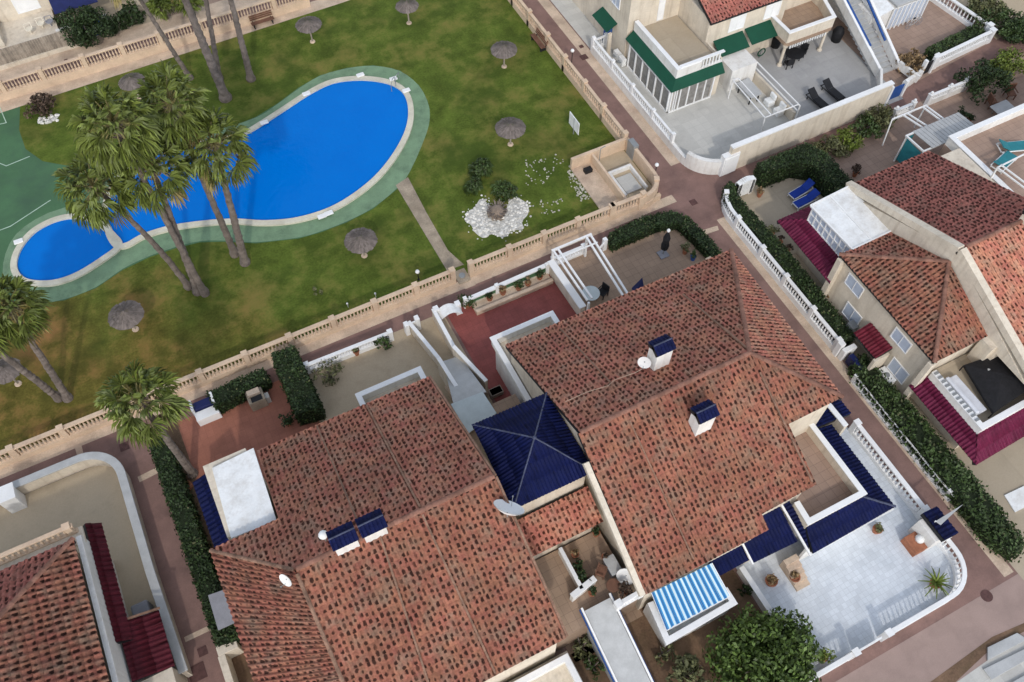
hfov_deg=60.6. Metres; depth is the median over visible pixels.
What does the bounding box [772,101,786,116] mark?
covered chair
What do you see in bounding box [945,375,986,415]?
garden sofa
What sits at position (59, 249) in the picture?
pool water
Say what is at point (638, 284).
folding chair
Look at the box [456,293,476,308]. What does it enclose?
potted plant
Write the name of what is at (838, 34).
covered barbecue
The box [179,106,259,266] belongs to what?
palm tree
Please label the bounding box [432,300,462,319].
gate arch
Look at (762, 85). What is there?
rail fence
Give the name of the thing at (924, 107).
pergola
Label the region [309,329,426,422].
patio paving
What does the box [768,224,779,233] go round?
potted plant
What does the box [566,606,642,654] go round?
patio paving
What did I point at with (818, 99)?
sun lounger
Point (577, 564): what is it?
potted plant
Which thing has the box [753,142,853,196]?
hedge
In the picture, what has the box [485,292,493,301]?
potted plant
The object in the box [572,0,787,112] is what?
house
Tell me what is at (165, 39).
palm tree
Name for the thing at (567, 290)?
garden wall
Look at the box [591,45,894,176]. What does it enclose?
garden wall
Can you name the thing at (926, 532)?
outdoor oven
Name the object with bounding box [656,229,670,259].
folded parasol
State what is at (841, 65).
patio paving
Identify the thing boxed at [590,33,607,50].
balustrade
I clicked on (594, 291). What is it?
patio table
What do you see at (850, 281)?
window
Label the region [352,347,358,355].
potted plant
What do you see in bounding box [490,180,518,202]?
palm offshoot
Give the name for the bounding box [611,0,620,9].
window
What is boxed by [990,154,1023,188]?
awning frame
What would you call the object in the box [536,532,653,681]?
patio terrace
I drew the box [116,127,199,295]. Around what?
palm tree
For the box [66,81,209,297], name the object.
palm tree
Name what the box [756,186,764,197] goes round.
potted plant
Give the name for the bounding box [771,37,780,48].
covered barbecue
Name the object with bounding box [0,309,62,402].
palm tree
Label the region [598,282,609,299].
patio chair
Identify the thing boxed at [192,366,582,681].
house
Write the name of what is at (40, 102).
bush
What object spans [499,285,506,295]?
potted plant
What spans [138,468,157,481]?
paving band
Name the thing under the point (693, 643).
patio soil
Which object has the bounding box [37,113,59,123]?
white gravel
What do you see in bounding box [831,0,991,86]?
patio paving
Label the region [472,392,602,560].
stair tower
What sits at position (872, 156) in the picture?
patio paving
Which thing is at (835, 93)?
sun lounger
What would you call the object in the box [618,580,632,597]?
potted plant
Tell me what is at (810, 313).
balustrade
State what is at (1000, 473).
patio paving
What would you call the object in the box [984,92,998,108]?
patio chair
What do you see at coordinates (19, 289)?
palm tree
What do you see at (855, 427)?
balustrade
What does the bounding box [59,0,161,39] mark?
patio paving
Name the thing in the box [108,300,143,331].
thatched parasol
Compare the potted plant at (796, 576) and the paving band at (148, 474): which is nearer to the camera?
the potted plant at (796, 576)
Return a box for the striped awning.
[651,563,729,630]
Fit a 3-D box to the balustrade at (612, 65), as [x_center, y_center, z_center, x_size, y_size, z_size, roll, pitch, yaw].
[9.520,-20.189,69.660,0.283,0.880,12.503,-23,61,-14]
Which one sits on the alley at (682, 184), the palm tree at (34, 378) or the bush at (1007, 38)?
the bush at (1007, 38)
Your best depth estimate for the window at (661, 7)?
70.21 m
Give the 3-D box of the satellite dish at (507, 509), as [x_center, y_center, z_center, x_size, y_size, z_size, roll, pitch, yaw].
[-0.146,8.179,43.033,1.351,1.415,1.403,-23,61,-14]
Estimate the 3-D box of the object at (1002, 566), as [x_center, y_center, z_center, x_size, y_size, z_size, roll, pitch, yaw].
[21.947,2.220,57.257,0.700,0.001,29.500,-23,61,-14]
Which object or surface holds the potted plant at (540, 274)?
on the patio paving at (474, 330)
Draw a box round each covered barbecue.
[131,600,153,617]
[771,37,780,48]
[831,26,844,43]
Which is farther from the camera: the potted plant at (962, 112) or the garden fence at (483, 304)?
the potted plant at (962, 112)
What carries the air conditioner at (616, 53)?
on the patio paving at (717, 124)
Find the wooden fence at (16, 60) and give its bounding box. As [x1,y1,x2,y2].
[0,28,79,70]
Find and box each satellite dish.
[279,574,291,586]
[493,496,524,516]
[616,568,632,584]
[638,357,650,368]
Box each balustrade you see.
[0,0,310,101]
[0,266,455,468]
[0,522,78,565]
[303,328,393,373]
[467,202,614,276]
[508,0,628,139]
[550,243,584,264]
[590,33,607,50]
[591,35,675,142]
[613,176,659,218]
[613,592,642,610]
[721,189,843,350]
[809,647,861,681]
[848,418,929,519]
[850,374,952,501]
[877,537,966,641]
[890,98,917,120]
[923,76,969,105]
[929,0,994,32]
[932,27,997,69]
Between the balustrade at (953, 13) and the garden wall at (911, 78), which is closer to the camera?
the garden wall at (911, 78)
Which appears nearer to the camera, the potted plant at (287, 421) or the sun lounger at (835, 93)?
the potted plant at (287, 421)
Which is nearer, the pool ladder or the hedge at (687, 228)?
the hedge at (687, 228)
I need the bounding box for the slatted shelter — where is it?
[893,112,973,162]
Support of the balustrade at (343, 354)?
on the patio paving at (366, 370)
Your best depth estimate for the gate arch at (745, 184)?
64.17 m
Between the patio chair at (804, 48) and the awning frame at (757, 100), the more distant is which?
the patio chair at (804, 48)
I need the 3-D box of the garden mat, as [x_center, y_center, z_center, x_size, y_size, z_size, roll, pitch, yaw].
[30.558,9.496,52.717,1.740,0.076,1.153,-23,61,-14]
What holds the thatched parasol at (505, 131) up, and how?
on the lawn
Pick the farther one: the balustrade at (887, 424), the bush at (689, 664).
the balustrade at (887, 424)
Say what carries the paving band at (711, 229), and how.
on the alley at (682, 184)
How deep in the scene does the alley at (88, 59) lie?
74.09 m
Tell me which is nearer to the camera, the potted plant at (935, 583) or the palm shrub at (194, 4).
the potted plant at (935, 583)
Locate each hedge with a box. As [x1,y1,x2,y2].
[147,436,241,648]
[205,367,272,413]
[270,344,326,426]
[607,210,722,257]
[720,181,748,216]
[734,209,855,346]
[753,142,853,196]
[846,353,1023,562]
[922,23,985,60]
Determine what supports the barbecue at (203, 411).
on the patio paving at (241, 427)
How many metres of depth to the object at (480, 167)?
65.79 m
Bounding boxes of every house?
[0,0,143,60]
[0,523,186,681]
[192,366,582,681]
[489,248,895,646]
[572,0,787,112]
[770,0,928,85]
[777,103,1023,464]
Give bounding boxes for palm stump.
[486,199,507,219]
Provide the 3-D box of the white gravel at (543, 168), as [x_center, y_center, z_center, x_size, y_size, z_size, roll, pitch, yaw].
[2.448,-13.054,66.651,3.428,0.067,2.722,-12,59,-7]
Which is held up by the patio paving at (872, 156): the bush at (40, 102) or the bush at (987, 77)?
the bush at (987, 77)
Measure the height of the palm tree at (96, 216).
13.914 m
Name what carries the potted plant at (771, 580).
on the terrace tiles at (865, 587)
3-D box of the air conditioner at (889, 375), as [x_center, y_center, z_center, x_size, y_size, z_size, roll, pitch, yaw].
[24.187,2.336,56.690,0.600,0.691,1.200,-23,61,-14]
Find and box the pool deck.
[3,66,429,301]
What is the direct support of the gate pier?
on the patio paving at (1000, 473)
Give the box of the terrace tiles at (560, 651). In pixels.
[508,648,564,681]
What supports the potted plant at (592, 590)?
on the patio terrace
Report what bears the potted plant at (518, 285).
on the patio paving at (474, 330)
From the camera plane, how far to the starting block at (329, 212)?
64.18 m
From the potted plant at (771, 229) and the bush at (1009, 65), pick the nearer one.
the potted plant at (771, 229)
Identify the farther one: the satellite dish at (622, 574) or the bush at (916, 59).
the bush at (916, 59)
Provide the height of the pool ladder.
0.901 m
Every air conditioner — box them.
[612,48,621,60]
[617,54,626,66]
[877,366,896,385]
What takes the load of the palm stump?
on the palm pit
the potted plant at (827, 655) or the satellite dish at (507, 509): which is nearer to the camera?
the satellite dish at (507, 509)
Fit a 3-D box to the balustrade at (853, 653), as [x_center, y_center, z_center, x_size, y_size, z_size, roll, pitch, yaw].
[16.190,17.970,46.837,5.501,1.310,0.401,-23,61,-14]
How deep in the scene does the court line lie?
64.40 m
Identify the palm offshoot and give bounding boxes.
[462,176,483,195]
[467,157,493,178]
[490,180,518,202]
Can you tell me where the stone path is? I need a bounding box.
[396,177,463,269]
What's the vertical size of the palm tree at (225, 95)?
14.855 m
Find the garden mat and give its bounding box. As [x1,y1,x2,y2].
[1004,486,1023,512]
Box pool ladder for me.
[391,72,399,91]
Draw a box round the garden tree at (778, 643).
[702,602,823,681]
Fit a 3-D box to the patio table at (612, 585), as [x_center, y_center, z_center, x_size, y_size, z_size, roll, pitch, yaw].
[5.415,13.210,47.032,0.760,0.600,0.760,-23,61,-14]
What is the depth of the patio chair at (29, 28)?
72.40 m
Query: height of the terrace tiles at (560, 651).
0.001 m
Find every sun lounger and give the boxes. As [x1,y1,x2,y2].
[787,178,814,200]
[791,188,820,210]
[806,87,828,107]
[820,78,845,101]
[990,150,1017,173]
[996,139,1023,152]
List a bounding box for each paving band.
[75,444,82,454]
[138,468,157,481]
[463,277,475,288]
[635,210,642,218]
[703,226,718,233]
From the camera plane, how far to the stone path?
63.90 m
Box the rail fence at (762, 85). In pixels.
[752,61,800,120]
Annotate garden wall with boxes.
[0,452,192,677]
[215,641,243,681]
[547,259,585,313]
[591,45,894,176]
[737,565,804,666]
[901,69,923,86]
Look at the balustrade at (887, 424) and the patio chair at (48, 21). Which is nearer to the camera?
the balustrade at (887, 424)
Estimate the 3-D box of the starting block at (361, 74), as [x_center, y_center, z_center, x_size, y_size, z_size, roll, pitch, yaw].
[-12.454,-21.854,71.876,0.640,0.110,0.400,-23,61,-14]
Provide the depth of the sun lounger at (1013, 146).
62.92 m
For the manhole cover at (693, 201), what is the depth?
64.92 m
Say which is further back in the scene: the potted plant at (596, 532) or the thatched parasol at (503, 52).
the thatched parasol at (503, 52)
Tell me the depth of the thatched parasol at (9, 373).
55.24 m
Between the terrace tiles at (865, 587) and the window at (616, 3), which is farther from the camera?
the window at (616, 3)
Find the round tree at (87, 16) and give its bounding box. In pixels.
[52,5,119,48]
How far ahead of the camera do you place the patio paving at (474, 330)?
59.53 m
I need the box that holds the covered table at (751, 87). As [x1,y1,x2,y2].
[737,78,761,104]
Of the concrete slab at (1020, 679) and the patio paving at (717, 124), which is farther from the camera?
the patio paving at (717, 124)
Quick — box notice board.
[626,138,638,160]
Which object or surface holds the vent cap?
on the house at (420, 565)
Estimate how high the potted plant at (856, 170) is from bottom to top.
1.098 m
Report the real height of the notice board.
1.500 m
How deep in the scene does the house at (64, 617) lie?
44.50 m
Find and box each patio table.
[582,286,599,301]
[606,578,619,592]
[785,47,803,60]
[990,100,1013,113]
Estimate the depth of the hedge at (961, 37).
72.90 m
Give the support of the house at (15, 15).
on the patio paving at (108, 6)
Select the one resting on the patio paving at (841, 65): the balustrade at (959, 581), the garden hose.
the garden hose
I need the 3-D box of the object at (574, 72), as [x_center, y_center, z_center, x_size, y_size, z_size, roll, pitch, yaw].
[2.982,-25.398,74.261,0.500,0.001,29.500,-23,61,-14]
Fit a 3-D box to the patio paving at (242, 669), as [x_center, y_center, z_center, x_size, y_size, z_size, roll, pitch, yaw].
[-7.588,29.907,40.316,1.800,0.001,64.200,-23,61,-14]
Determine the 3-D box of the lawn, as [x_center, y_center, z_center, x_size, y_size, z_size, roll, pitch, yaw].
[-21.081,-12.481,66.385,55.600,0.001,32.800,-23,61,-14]
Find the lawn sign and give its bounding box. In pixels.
[569,112,579,134]
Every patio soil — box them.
[569,616,677,681]
[640,569,788,681]
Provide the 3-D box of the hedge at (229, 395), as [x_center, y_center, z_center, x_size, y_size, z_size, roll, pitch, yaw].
[-17.391,3.215,55.939,4.244,1.461,1.849,-23,61,-14]
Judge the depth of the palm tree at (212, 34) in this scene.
68.28 m
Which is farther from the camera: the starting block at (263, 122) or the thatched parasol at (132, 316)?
the starting block at (263, 122)
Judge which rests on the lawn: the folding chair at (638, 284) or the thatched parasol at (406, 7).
the thatched parasol at (406, 7)
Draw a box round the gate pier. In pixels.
[832,341,862,368]
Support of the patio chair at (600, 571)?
on the patio terrace
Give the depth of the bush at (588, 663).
47.29 m
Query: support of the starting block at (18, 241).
on the pool coping at (98, 262)
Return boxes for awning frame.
[727,78,798,131]
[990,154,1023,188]
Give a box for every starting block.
[13,238,23,244]
[260,119,268,124]
[302,91,310,95]
[317,213,326,219]
[324,210,333,215]
[356,72,364,76]
[402,87,410,92]
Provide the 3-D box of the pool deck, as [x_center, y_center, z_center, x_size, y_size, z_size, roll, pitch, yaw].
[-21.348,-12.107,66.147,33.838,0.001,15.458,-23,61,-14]
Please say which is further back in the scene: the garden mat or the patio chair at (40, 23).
the patio chair at (40, 23)
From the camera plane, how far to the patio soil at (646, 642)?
47.97 m
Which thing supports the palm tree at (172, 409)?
on the patio paving at (241, 427)
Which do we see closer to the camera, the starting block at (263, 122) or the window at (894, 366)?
the window at (894, 366)
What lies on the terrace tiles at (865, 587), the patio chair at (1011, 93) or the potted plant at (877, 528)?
the potted plant at (877, 528)
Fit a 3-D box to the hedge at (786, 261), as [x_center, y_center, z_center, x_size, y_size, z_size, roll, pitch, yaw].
[19.422,-4.687,60.658,1.858,1.589,12.818,-23,61,-14]
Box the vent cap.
[318,530,326,541]
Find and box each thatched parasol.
[0,358,21,386]
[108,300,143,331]
[118,72,144,98]
[295,16,321,43]
[344,227,377,257]
[395,0,418,24]
[490,40,516,68]
[495,117,525,146]
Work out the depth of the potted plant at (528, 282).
60.46 m
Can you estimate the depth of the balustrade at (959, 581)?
49.13 m
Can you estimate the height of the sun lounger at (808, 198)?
0.820 m
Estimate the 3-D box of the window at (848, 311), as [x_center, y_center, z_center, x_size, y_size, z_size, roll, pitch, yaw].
[22.470,-1.726,57.870,0.080,1.300,1.500,-23,61,-14]
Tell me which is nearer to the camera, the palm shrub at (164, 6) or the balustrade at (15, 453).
the balustrade at (15, 453)
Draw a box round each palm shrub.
[145,0,176,21]
[172,0,203,15]
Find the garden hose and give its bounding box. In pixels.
[757,48,765,57]
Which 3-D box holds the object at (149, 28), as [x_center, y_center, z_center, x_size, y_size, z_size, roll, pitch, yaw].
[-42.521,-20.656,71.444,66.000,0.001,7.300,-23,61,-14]
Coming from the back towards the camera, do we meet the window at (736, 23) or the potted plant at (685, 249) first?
the window at (736, 23)
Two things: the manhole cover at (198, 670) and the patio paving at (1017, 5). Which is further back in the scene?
the patio paving at (1017, 5)
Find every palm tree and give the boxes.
[0,273,73,402]
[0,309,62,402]
[51,150,191,290]
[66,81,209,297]
[93,357,198,478]
[111,0,193,80]
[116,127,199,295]
[132,59,238,257]
[171,0,231,102]
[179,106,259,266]
[200,0,223,79]
[228,0,255,82]
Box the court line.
[1,200,50,229]
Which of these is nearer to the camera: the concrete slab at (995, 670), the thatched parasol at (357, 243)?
the concrete slab at (995, 670)
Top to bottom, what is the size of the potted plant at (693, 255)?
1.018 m
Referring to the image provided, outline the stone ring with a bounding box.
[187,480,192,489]
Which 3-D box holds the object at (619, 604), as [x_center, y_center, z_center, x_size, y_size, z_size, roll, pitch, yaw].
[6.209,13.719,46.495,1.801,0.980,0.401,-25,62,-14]
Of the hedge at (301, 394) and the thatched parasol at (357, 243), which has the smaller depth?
the hedge at (301, 394)
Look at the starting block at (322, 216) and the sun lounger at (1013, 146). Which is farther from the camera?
the starting block at (322, 216)
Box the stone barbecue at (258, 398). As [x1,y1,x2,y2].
[245,387,271,411]
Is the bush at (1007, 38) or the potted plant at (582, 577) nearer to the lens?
the potted plant at (582, 577)
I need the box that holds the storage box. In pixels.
[603,554,621,577]
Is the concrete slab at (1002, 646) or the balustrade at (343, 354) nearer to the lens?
the concrete slab at (1002, 646)
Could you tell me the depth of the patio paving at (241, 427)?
55.23 m
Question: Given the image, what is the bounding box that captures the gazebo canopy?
[959,356,1023,417]
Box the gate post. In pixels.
[600,237,607,250]
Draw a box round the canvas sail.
[934,505,961,524]
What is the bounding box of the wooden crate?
[488,385,503,398]
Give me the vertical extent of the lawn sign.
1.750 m
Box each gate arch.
[403,315,420,335]
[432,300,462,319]
[735,175,755,195]
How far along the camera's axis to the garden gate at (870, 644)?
47.40 m
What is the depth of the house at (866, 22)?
72.20 m
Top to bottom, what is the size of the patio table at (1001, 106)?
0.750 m
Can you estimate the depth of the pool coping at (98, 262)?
62.13 m
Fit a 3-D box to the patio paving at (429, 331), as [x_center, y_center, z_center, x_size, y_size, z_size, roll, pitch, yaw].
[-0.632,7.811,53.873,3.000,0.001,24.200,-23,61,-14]
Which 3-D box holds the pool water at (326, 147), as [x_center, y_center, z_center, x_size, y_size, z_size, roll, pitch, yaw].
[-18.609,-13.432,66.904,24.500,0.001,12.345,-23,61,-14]
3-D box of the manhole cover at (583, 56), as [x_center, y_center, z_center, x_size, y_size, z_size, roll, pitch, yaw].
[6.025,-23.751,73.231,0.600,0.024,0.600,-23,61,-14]
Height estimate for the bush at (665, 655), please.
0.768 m
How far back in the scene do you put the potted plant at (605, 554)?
47.41 m
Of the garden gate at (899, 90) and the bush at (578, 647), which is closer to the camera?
the bush at (578, 647)
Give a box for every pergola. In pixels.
[551,233,627,309]
[882,105,943,145]
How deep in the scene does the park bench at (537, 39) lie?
73.56 m
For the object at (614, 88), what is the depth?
71.52 m
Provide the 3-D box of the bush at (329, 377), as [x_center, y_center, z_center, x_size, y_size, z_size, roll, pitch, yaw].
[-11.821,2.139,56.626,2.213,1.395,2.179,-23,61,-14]
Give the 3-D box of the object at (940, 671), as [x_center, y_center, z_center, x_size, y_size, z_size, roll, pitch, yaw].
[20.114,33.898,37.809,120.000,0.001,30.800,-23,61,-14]
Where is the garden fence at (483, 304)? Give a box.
[462,262,552,314]
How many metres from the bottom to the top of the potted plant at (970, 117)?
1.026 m
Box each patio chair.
[23,22,32,33]
[34,17,43,27]
[43,15,52,25]
[595,562,607,579]
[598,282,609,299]
[783,58,795,69]
[799,42,809,57]
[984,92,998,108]
[1002,83,1018,99]
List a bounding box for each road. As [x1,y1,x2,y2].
[836,574,1023,681]
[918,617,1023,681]
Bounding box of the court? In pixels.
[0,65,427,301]
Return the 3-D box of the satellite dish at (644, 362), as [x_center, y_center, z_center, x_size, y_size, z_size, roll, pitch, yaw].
[7.241,1.230,47.948,0.583,0.960,0.580,-23,61,-14]
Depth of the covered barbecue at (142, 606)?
48.40 m
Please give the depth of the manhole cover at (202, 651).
48.18 m
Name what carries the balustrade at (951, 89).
on the patio paving at (872, 156)
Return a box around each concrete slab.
[983,649,1023,679]
[987,633,1023,660]
[1013,675,1023,681]
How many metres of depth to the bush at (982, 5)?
74.40 m
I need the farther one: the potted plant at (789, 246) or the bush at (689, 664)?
the potted plant at (789, 246)
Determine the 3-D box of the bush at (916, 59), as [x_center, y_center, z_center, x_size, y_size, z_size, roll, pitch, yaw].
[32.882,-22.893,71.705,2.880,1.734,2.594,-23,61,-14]
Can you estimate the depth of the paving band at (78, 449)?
54.57 m
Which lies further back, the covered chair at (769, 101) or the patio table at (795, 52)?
the patio table at (795, 52)
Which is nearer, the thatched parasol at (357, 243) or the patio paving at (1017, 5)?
the thatched parasol at (357, 243)
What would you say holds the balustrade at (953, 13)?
on the patio paving at (937, 24)
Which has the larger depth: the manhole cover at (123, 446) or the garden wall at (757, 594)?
the manhole cover at (123, 446)
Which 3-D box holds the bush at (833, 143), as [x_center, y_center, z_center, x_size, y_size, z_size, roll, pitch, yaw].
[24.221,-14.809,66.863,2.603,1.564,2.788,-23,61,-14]
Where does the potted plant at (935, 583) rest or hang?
on the terrace tiles at (865, 587)
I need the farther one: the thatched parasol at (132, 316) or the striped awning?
the thatched parasol at (132, 316)
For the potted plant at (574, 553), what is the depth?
47.68 m
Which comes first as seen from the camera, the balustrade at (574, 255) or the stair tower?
the stair tower
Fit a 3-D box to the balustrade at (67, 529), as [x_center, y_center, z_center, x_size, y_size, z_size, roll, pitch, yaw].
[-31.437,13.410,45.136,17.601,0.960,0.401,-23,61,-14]
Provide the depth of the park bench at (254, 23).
74.97 m
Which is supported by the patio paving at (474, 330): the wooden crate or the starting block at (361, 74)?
the wooden crate
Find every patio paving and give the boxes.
[0,466,187,681]
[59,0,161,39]
[156,423,257,681]
[167,0,220,16]
[177,380,319,481]
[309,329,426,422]
[402,316,594,660]
[448,274,575,401]
[551,0,789,158]
[558,230,705,310]
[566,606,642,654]
[740,178,1023,579]
[751,30,902,118]
[827,54,1023,181]
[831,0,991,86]
[951,0,1023,39]
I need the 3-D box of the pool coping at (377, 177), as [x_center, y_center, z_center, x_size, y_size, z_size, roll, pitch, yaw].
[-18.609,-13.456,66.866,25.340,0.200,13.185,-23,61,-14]
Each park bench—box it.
[248,9,273,28]
[530,27,547,51]
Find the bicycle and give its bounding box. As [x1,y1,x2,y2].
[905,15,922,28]
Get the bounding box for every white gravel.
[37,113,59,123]
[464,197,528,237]
[525,154,563,184]
[540,198,562,213]
[567,165,590,200]
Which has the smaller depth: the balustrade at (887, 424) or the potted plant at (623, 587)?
the potted plant at (623, 587)
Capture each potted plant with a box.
[278,412,294,427]
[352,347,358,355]
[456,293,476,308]
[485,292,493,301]
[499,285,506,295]
[513,280,524,290]
[525,276,531,286]
[536,268,545,279]
[570,549,578,558]
[571,558,582,570]
[576,569,586,582]
[588,585,596,596]
[591,526,599,536]
[601,551,609,559]
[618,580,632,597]
[680,241,690,254]
[690,249,696,260]
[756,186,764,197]
[765,573,778,586]
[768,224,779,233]
[778,235,784,243]
[784,243,793,251]
[789,571,800,581]
[817,647,836,663]
[851,163,861,176]
[872,522,883,533]
[918,566,951,598]
[957,105,968,117]
[964,112,975,121]
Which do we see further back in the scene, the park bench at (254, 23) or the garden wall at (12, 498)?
the park bench at (254, 23)
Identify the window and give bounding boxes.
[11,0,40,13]
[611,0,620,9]
[656,0,665,20]
[727,13,746,32]
[763,0,782,19]
[841,301,861,324]
[844,272,864,298]
[887,357,909,384]
[890,326,911,353]
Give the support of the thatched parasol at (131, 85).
on the lawn
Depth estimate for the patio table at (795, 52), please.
72.34 m
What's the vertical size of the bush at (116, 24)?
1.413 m
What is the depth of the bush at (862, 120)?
67.65 m
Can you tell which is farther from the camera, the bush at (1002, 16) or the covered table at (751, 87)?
the bush at (1002, 16)
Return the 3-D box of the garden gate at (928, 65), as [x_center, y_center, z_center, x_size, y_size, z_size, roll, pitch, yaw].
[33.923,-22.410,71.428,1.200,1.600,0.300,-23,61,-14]
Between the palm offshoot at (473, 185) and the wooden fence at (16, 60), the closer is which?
the palm offshoot at (473, 185)
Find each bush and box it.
[23,92,55,118]
[111,16,121,34]
[113,1,145,29]
[311,357,344,386]
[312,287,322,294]
[373,336,393,349]
[572,633,591,659]
[583,655,605,680]
[654,644,675,666]
[665,652,710,681]
[737,584,752,596]
[809,134,850,158]
[834,125,864,151]
[847,113,883,139]
[863,102,897,130]
[895,47,927,75]
[953,57,1014,105]
[961,0,1007,21]
[967,3,1023,44]
[987,46,1023,78]
[1003,19,1023,43]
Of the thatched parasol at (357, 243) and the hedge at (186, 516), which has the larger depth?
the thatched parasol at (357, 243)
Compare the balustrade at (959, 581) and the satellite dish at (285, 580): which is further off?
the balustrade at (959, 581)
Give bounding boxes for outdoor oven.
[900,506,957,556]
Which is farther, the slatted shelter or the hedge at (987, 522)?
the slatted shelter
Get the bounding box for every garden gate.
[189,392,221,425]
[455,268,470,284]
[859,636,881,650]
[885,79,909,102]
[921,55,938,73]
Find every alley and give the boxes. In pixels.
[0,0,1023,681]
[5,0,314,87]
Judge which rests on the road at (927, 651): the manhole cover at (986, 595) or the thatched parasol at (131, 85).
the manhole cover at (986, 595)
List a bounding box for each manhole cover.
[119,441,128,451]
[189,661,207,681]
[197,645,207,657]
[579,54,587,59]
[689,199,697,205]
[981,590,992,601]
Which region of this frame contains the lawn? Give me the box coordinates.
[0,0,657,458]
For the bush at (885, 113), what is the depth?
67.96 m
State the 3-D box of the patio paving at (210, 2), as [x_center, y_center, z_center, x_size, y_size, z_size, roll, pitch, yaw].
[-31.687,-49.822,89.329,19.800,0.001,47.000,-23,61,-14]
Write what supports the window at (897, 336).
in the house at (915, 265)
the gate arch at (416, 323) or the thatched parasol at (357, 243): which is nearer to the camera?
the gate arch at (416, 323)
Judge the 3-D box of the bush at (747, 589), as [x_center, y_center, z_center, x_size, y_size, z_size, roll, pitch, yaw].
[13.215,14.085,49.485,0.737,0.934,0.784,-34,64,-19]
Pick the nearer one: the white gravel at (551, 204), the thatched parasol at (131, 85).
the white gravel at (551, 204)
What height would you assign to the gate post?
1.200 m
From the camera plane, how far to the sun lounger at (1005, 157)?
62.31 m
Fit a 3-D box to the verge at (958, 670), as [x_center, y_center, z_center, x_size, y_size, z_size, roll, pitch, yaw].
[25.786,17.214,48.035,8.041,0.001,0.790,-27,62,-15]
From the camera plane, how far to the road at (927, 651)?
48.47 m
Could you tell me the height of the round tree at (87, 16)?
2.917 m
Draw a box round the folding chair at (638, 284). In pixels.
[632,278,643,289]
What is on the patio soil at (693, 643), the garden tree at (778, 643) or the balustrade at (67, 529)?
the garden tree at (778, 643)
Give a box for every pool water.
[18,219,113,279]
[108,81,407,242]
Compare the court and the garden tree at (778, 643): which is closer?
the garden tree at (778, 643)
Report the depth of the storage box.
47.43 m
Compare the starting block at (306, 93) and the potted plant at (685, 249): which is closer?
the potted plant at (685, 249)
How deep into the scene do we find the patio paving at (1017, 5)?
76.54 m
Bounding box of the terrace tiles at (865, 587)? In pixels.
[736,427,952,671]
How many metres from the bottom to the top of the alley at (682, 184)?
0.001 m
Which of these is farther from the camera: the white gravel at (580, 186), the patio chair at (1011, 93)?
the patio chair at (1011, 93)
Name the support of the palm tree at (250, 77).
on the lawn
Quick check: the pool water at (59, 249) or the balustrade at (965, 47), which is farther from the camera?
the balustrade at (965, 47)
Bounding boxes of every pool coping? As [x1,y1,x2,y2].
[10,213,122,286]
[101,76,413,249]
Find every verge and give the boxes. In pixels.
[931,623,1023,681]
[958,641,1023,681]
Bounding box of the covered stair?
[408,309,520,449]
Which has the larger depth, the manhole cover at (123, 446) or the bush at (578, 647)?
the manhole cover at (123, 446)
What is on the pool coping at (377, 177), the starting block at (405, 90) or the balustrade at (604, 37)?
the starting block at (405, 90)
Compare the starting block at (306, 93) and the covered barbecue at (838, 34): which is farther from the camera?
the covered barbecue at (838, 34)
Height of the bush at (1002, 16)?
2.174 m
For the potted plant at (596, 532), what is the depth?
48.17 m
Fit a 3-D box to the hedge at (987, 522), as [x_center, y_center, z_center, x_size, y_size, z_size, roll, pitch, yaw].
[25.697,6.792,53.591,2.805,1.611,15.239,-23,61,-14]
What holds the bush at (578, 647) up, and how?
on the patio paving at (429, 331)
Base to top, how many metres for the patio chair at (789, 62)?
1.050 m
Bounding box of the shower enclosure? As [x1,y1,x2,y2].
[570,137,660,214]
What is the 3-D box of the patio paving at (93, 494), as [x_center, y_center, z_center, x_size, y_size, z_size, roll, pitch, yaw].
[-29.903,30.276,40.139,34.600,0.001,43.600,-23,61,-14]
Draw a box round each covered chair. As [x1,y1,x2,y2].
[763,91,776,107]
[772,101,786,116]
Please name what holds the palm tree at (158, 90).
on the lawn
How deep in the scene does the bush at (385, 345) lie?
57.77 m
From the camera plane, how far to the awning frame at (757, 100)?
67.81 m

